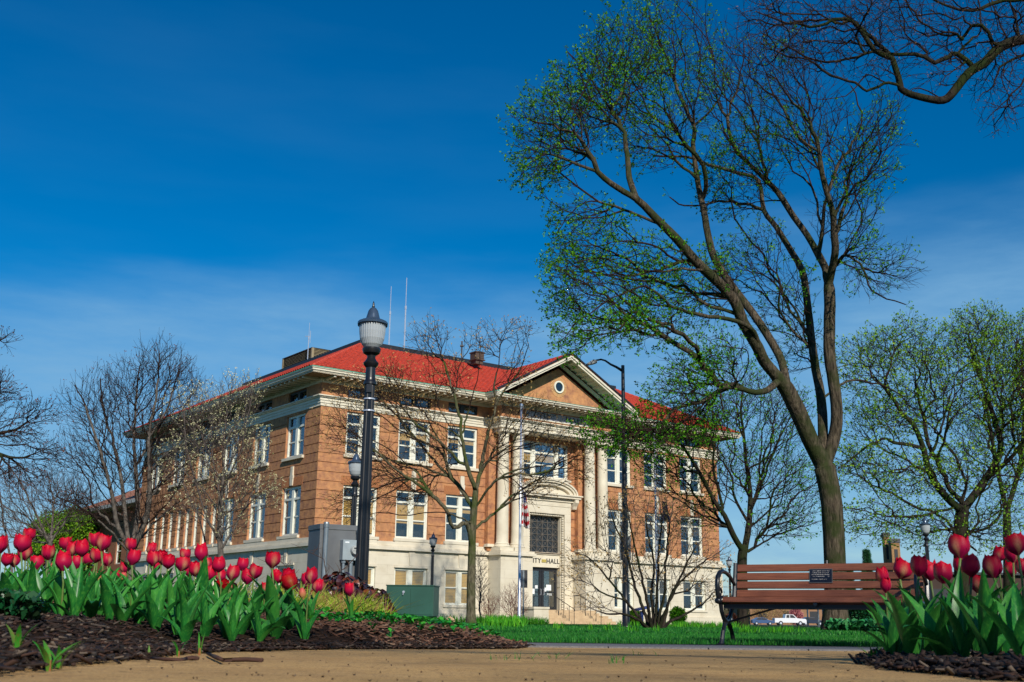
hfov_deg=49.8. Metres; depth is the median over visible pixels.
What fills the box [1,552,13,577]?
tulip
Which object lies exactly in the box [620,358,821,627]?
forked tree
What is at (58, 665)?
bulb shoot
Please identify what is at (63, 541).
tulip
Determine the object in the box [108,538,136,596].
tulip
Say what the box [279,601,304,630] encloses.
tulip plant
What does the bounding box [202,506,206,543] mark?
window
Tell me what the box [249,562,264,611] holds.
tulip
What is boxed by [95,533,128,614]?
tulip
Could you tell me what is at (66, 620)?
bark mulch
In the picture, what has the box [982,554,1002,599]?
tulip
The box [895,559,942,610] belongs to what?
tulip
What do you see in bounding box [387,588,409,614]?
door
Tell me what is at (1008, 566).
tulip
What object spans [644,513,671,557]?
window
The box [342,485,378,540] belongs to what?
window
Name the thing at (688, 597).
window
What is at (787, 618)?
pickup truck
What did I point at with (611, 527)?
window
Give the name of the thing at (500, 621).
bulb foliage
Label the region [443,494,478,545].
window
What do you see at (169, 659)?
stick
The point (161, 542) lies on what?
window
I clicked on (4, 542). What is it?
tulip
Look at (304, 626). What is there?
tulip
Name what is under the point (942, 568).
tulip
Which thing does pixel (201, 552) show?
tulip
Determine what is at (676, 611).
green shrub
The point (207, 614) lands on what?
tulip plant
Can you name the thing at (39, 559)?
tulip
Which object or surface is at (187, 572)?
tulip
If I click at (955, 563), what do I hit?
tulip
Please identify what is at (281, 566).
window
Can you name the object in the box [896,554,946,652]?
tulip
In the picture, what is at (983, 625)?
tulip plant
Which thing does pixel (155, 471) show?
window
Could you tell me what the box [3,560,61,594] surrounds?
tulip plant
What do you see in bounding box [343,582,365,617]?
tulip
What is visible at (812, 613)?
window
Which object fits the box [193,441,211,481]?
window
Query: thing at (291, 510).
window
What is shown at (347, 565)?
dead stalk
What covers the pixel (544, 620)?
daffodil foliage
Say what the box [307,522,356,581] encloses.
electric cabinet
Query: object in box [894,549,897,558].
window
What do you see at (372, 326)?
lamp post
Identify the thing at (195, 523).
window
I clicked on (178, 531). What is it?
window
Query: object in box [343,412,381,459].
window
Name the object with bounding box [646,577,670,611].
window
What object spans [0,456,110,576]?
bare tree
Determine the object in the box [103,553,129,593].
tulip
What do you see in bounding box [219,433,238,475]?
window
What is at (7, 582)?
tulip plant
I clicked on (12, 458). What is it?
edge tree
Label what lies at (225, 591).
tulip plant
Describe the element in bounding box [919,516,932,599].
lamp post
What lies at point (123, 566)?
tulip
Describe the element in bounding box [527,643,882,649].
path
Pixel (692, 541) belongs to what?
window
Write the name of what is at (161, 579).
tulip plant
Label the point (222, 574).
tulip
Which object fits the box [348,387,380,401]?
window
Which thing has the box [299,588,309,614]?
tulip
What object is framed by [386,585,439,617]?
utility box
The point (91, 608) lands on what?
tulip plant
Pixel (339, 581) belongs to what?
purple leaved plant
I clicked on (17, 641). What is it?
bulb shoot
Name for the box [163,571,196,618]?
tulip plant
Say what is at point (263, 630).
tulip plant
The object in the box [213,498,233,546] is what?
window
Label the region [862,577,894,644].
tulip
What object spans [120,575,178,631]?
tulip plant
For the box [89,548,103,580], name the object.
tulip
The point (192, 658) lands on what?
stick
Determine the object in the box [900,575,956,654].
tulip plant
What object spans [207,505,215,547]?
window
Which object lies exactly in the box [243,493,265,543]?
window
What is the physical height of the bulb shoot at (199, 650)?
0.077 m
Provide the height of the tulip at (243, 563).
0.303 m
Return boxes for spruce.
[859,548,874,589]
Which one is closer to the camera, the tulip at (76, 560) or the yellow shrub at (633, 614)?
the tulip at (76, 560)
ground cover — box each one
[280,606,500,636]
[823,617,879,631]
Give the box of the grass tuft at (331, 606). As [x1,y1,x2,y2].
[295,590,384,611]
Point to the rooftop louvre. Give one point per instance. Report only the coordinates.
(295, 358)
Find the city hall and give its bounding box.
[123,340,740,624]
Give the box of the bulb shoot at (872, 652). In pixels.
[860,647,880,655]
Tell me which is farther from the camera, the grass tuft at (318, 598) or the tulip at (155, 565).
the grass tuft at (318, 598)
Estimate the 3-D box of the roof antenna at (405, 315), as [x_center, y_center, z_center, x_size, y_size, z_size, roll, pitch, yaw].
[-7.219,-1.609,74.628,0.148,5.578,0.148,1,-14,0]
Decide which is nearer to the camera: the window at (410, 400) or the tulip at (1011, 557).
the tulip at (1011, 557)
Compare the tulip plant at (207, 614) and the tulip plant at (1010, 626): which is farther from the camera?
the tulip plant at (207, 614)
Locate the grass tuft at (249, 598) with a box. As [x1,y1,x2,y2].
[192,573,270,600]
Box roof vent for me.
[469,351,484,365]
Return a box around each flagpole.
[518,403,523,616]
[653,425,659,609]
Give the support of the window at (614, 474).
in the city hall
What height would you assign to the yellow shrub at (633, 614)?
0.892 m
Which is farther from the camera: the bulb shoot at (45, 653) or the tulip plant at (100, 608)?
the tulip plant at (100, 608)
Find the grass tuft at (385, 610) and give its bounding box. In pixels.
[324,595,419,614]
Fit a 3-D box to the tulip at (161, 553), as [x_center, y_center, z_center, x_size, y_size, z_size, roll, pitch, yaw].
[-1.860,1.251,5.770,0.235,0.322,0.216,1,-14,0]
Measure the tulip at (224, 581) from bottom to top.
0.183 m
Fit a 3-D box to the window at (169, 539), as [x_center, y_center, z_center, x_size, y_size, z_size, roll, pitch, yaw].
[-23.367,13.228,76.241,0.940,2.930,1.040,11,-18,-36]
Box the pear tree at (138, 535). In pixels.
[31,330,233,583]
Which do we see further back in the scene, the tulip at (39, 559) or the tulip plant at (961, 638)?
the tulip at (39, 559)
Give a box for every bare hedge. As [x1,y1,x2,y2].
[749,609,774,624]
[768,609,790,623]
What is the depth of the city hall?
66.72 m
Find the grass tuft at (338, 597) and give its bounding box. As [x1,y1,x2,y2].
[298,591,380,606]
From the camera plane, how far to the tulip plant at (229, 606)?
4.16 m
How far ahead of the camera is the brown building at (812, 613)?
254.49 m
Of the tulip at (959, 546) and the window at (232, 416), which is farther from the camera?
the window at (232, 416)
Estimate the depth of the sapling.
48.76 m
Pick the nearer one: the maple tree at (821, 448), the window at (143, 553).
the maple tree at (821, 448)
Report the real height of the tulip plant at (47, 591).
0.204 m
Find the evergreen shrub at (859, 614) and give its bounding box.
[848,610,872,619]
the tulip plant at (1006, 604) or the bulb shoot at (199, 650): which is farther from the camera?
the bulb shoot at (199, 650)
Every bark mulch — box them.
[0,601,526,660]
[0,639,535,672]
[848,647,1023,680]
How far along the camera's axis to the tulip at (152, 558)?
5.19 m
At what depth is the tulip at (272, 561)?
4.74 m
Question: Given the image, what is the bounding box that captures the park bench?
[715,560,930,644]
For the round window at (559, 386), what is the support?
in the city hall
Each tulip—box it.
[0,534,20,578]
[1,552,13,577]
[6,554,28,576]
[13,533,51,589]
[15,527,45,575]
[17,546,43,578]
[30,555,51,582]
[40,549,84,615]
[41,544,56,580]
[46,536,71,601]
[54,540,91,576]
[64,538,89,612]
[72,555,90,580]
[83,553,95,585]
[88,532,111,586]
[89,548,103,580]
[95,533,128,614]
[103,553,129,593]
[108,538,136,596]
[117,548,144,605]
[118,541,159,583]
[120,561,135,586]
[128,550,174,590]
[146,563,159,576]
[150,553,174,602]
[157,549,183,579]
[174,548,195,594]
[175,556,190,595]
[181,543,228,621]
[184,568,195,600]
[189,560,199,584]
[202,557,216,592]
[207,556,248,603]
[207,565,215,605]
[212,570,225,592]
[215,563,239,615]
[217,578,228,606]
[226,557,249,595]
[241,568,252,606]
[248,550,296,619]
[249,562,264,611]
[260,582,265,607]
[270,568,279,599]
[273,572,281,597]
[275,567,296,613]
[279,572,306,625]
[285,566,323,638]
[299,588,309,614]
[301,572,316,608]
[302,578,323,615]
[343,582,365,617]
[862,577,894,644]
[872,556,911,631]
[875,566,910,606]
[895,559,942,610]
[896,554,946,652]
[915,561,952,613]
[941,553,1009,608]
[948,533,995,651]
[953,558,969,601]
[969,574,980,595]
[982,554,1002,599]
[992,545,1004,600]
[1002,531,1023,598]
[1003,560,1016,576]
[1004,546,1017,581]
[1015,557,1023,575]
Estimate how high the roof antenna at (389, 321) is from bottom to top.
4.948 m
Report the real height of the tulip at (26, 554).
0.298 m
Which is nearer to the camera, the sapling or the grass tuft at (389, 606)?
the grass tuft at (389, 606)
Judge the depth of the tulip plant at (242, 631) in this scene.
4.37 m
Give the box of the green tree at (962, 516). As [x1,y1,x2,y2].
[812,297,1023,595]
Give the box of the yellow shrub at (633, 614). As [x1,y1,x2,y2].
[630,610,643,624]
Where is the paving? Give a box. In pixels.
[0,646,1023,681]
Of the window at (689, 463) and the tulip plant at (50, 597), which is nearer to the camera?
the tulip plant at (50, 597)
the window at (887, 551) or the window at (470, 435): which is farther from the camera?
the window at (887, 551)
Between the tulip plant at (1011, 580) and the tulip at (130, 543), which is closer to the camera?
the tulip plant at (1011, 580)
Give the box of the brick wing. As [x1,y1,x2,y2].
[84,487,141,577]
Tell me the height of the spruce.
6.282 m
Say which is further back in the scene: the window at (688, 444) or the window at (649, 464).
the window at (688, 444)
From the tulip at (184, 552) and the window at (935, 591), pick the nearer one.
the tulip at (184, 552)
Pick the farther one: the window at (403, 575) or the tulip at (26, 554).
the window at (403, 575)
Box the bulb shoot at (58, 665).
[50,645,77,668]
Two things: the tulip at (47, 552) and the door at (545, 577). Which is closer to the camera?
the tulip at (47, 552)
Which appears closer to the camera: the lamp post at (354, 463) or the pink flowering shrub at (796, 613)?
the lamp post at (354, 463)
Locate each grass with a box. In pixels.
[460,622,881,636]
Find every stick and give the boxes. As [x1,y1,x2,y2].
[150,657,187,660]
[186,655,199,660]
[206,652,263,661]
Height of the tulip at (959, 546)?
0.375 m
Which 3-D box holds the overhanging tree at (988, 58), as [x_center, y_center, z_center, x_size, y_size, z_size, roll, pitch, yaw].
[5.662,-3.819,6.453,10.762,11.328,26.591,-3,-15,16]
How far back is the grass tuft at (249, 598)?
6.43 m
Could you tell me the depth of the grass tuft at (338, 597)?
7.35 m
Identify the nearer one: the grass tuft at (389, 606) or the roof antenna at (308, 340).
the grass tuft at (389, 606)
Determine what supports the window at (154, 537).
in the city hall
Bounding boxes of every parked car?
[751,617,774,624]
[802,617,820,625]
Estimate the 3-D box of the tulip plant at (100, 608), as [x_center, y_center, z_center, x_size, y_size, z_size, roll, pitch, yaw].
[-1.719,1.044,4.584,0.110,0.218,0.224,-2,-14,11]
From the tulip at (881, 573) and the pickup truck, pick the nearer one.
the tulip at (881, 573)
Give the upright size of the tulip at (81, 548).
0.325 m
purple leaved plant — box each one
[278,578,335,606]
[322,571,371,606]
[365,586,395,608]
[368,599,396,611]
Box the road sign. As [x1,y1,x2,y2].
[521,570,527,615]
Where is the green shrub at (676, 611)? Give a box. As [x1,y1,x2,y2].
[669,606,687,624]
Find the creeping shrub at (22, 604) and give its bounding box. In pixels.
[0,588,47,619]
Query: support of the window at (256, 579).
in the city hall
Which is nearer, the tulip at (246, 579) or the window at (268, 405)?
the tulip at (246, 579)
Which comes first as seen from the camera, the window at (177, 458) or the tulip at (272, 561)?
the tulip at (272, 561)
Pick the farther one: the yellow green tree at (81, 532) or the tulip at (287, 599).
the yellow green tree at (81, 532)
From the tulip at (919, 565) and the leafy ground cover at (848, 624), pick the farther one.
the leafy ground cover at (848, 624)
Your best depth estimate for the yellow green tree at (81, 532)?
92.01 m
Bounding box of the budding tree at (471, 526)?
[308,311,606,623]
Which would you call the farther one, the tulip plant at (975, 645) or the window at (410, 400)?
the window at (410, 400)
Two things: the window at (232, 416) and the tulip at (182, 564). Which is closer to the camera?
the tulip at (182, 564)
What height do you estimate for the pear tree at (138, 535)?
10.532 m
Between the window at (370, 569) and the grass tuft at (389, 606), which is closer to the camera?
the grass tuft at (389, 606)
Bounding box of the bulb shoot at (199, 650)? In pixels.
[198,634,204,654]
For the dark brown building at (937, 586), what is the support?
on the ground at (752, 625)
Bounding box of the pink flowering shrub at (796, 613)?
[789,609,803,624]
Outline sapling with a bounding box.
[475,548,491,618]
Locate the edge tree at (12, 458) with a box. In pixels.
[0,325,72,497]
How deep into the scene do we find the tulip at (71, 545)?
5.41 m
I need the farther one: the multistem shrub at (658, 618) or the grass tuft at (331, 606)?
the multistem shrub at (658, 618)
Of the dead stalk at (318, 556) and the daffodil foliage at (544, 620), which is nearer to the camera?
the dead stalk at (318, 556)
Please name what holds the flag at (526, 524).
attached to the flagpole at (519, 563)
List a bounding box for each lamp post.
[348,450,360,524]
[355,301,387,586]
[429,532,437,584]
[726,557,732,619]
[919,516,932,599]
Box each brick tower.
[881,532,889,571]
[887,538,900,571]
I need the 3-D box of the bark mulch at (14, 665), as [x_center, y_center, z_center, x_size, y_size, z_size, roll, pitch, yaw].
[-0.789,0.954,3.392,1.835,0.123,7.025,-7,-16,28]
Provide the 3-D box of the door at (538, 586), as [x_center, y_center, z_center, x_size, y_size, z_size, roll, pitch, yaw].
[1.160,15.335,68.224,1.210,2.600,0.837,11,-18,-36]
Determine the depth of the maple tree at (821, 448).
33.76 m
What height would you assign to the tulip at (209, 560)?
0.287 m
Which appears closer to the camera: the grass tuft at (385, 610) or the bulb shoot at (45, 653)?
the bulb shoot at (45, 653)
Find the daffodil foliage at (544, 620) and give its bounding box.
[437,614,549,624]
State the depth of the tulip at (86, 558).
6.16 m
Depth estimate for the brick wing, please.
90.61 m
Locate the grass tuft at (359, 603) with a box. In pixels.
[306,587,398,614]
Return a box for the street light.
[584,359,630,626]
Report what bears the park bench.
on the path
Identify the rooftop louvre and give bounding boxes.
[282,347,330,368]
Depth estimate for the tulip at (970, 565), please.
3.56 m
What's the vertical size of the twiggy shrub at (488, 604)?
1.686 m
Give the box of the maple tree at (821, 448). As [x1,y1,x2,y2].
[495,0,928,629]
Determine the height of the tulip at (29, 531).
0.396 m
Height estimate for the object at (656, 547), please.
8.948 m
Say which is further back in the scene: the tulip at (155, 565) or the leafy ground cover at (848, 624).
the leafy ground cover at (848, 624)
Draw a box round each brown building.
[733,609,821,624]
[875,572,1023,606]
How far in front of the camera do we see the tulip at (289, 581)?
5.08 m
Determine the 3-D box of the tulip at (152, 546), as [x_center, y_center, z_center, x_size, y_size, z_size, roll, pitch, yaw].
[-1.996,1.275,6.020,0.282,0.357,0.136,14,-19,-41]
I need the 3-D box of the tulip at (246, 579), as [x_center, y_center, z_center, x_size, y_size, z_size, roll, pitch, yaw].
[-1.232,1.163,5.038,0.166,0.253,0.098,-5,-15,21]
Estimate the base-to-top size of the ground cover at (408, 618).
0.288 m
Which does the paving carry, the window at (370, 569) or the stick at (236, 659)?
the stick at (236, 659)
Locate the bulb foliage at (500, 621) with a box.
[483,613,740,627]
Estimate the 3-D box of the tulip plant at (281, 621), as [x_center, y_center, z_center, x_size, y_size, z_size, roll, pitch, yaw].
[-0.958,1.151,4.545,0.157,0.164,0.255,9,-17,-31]
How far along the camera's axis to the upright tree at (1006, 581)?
60.87 m
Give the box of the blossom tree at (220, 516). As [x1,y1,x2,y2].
[145,367,288,569]
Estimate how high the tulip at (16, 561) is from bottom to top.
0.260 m
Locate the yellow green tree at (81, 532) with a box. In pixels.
[12,505,100,576]
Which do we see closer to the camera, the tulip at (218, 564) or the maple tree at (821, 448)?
the tulip at (218, 564)
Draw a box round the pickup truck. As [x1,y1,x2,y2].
[772,614,806,625]
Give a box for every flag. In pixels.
[521,490,529,529]
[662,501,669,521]
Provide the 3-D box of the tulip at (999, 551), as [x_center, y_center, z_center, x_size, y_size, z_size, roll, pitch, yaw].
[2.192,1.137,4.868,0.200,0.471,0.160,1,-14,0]
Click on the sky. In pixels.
(227, 179)
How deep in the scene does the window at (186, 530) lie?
73.93 m
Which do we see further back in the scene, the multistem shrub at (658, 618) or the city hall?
the city hall
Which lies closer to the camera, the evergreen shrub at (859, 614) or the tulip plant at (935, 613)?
the tulip plant at (935, 613)
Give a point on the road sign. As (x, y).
(524, 580)
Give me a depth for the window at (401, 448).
64.53 m
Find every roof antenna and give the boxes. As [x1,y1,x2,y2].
[307,323,310,358]
[388,286,391,344]
[404,278,406,347]
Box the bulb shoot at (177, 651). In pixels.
[172,641,184,656]
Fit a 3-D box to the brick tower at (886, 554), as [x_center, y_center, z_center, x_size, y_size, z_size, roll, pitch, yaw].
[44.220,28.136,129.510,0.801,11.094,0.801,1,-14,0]
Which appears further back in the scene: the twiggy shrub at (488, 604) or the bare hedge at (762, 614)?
the bare hedge at (762, 614)
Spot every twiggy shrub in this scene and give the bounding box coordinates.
[477,590,498,617]
[495,582,532,618]
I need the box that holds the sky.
[0,0,1023,596]
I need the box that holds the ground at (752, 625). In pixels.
[491,624,880,646]
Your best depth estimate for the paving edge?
6.60 m
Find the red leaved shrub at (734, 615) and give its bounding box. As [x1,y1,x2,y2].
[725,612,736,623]
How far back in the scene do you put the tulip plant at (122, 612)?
3.82 m
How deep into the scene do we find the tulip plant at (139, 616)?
3.97 m
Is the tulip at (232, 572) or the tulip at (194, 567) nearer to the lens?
the tulip at (232, 572)
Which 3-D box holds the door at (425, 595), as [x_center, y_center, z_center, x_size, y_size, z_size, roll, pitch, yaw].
[-2.471,7.097,30.060,0.609,0.711,0.010,-1,-14,6]
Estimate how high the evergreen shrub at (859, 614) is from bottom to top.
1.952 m
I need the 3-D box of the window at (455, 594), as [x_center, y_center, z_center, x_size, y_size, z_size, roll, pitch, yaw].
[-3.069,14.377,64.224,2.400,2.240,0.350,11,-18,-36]
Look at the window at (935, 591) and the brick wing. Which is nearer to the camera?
the brick wing
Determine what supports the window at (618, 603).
in the city hall
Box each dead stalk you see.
[293,543,329,573]
[331,552,357,577]
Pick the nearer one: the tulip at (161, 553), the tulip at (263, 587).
the tulip at (161, 553)
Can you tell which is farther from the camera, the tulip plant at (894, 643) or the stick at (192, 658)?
the tulip plant at (894, 643)
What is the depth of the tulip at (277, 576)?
6.12 m
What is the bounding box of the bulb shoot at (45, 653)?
[33,640,84,670]
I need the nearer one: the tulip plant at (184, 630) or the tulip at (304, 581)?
the tulip plant at (184, 630)
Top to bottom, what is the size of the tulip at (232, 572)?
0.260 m
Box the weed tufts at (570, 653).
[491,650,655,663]
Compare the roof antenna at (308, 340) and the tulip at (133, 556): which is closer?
the tulip at (133, 556)
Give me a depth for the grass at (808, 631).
20.70 m
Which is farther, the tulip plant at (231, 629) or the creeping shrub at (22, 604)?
the tulip plant at (231, 629)
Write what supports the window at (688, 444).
in the city hall
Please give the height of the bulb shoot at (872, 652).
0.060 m
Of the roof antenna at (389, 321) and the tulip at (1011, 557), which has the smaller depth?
the tulip at (1011, 557)
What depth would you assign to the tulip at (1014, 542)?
3.58 m
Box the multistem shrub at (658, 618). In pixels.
[551,474,735,628]
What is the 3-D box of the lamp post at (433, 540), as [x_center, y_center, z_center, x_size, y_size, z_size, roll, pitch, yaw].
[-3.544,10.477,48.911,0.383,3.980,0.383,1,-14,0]
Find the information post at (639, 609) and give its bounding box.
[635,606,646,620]
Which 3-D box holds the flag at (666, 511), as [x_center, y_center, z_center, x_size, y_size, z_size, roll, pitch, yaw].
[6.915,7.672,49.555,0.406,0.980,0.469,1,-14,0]
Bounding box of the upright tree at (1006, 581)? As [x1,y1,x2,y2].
[939,301,1023,598]
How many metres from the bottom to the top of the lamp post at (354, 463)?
4.122 m
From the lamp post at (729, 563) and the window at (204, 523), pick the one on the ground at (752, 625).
the lamp post at (729, 563)
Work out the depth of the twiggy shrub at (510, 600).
50.57 m
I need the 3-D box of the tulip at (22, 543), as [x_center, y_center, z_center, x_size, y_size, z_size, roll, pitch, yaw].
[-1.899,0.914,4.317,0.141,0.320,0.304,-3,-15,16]
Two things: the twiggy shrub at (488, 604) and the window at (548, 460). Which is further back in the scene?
the window at (548, 460)
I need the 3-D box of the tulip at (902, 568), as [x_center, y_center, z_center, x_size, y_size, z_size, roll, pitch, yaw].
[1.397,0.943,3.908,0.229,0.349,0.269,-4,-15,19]
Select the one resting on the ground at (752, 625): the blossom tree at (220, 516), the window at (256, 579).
the blossom tree at (220, 516)
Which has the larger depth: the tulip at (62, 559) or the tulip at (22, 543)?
the tulip at (22, 543)
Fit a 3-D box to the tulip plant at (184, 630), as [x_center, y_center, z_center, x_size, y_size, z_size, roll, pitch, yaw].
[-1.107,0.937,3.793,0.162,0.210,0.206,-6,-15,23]
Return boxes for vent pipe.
[460,341,463,357]
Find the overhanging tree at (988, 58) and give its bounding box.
[721,0,1023,137]
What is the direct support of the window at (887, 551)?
in the brick tower at (886, 554)
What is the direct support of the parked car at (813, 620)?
on the car park
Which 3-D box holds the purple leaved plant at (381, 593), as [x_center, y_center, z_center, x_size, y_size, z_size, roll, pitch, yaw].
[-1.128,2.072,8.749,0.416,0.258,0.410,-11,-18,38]
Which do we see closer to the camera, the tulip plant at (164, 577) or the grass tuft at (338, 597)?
the tulip plant at (164, 577)
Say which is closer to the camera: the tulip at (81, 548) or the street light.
the tulip at (81, 548)
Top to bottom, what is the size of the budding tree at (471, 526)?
8.696 m
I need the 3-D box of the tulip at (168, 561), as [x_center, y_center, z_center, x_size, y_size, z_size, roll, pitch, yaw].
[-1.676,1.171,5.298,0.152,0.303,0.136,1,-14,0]
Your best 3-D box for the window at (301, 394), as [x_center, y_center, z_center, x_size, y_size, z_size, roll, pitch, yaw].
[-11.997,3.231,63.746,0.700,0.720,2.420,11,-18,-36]
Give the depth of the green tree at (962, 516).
45.50 m
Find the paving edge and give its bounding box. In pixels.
[476,645,869,650]
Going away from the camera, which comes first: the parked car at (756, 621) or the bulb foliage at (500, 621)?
the bulb foliage at (500, 621)
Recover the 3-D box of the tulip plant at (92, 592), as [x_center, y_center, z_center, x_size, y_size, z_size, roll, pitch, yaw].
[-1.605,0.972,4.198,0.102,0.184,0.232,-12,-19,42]
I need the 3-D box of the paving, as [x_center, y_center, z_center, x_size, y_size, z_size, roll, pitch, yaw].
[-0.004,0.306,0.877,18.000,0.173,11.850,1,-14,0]
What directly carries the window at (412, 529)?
in the city hall
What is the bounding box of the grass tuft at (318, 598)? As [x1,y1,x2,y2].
[242,577,343,609]
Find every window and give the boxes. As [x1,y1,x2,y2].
[116,538,121,563]
[141,519,149,554]
[146,455,161,492]
[153,518,156,542]
[157,518,163,550]
[163,513,172,551]
[168,448,184,487]
[171,511,180,551]
[179,509,189,549]
[188,507,198,549]
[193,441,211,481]
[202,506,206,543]
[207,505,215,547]
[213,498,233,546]
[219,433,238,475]
[227,411,240,422]
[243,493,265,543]
[247,565,257,596]
[248,423,270,469]
[257,400,271,412]
[276,486,300,539]
[277,563,293,584]
[281,413,304,461]
[290,389,306,402]
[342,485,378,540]
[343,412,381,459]
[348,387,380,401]
[368,564,376,587]
[393,490,429,543]
[394,565,428,584]
[396,419,432,465]
[400,395,430,408]
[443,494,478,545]
[443,567,476,607]
[445,426,478,471]
[448,402,476,415]
[523,440,570,482]
[550,377,566,396]
[607,447,633,487]
[608,509,634,555]
[614,575,634,610]
[643,453,669,491]
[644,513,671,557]
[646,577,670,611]
[678,457,704,495]
[680,438,698,447]
[680,516,705,559]
[683,578,707,611]
[810,611,817,618]
[886,544,888,558]
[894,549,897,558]
[933,589,947,606]
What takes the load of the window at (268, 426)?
in the city hall
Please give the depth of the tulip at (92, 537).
5.52 m
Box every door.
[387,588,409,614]
[410,588,432,614]
[532,567,541,606]
[534,568,556,609]
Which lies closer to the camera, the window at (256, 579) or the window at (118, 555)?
the window at (256, 579)
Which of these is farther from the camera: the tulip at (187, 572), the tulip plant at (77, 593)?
the tulip at (187, 572)
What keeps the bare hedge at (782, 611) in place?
on the ground at (752, 625)
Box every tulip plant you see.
[0,569,26,590]
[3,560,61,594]
[25,559,71,613]
[42,565,53,611]
[42,566,92,614]
[51,562,106,615]
[70,572,112,617]
[72,572,99,614]
[85,566,121,614]
[96,570,158,617]
[100,573,145,619]
[109,580,160,623]
[117,568,155,623]
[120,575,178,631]
[122,577,163,597]
[138,572,172,613]
[148,581,202,634]
[159,584,208,643]
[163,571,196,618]
[182,572,201,619]
[187,581,227,636]
[193,577,237,624]
[206,583,246,637]
[207,589,255,640]
[225,589,266,634]
[231,584,275,630]
[244,595,285,641]
[261,601,294,638]
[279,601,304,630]
[861,598,914,653]
[882,591,939,653]
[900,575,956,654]
[904,602,940,651]
[908,567,974,656]
[944,568,1006,654]
[946,577,1000,650]
[965,583,1023,654]
[966,584,1023,655]
[969,591,1011,648]
[1003,565,1023,608]
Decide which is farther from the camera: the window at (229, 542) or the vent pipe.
the vent pipe
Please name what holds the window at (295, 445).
in the city hall
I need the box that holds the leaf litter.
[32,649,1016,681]
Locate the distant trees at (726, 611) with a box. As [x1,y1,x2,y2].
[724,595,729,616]
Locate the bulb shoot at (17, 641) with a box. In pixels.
[6,624,37,647]

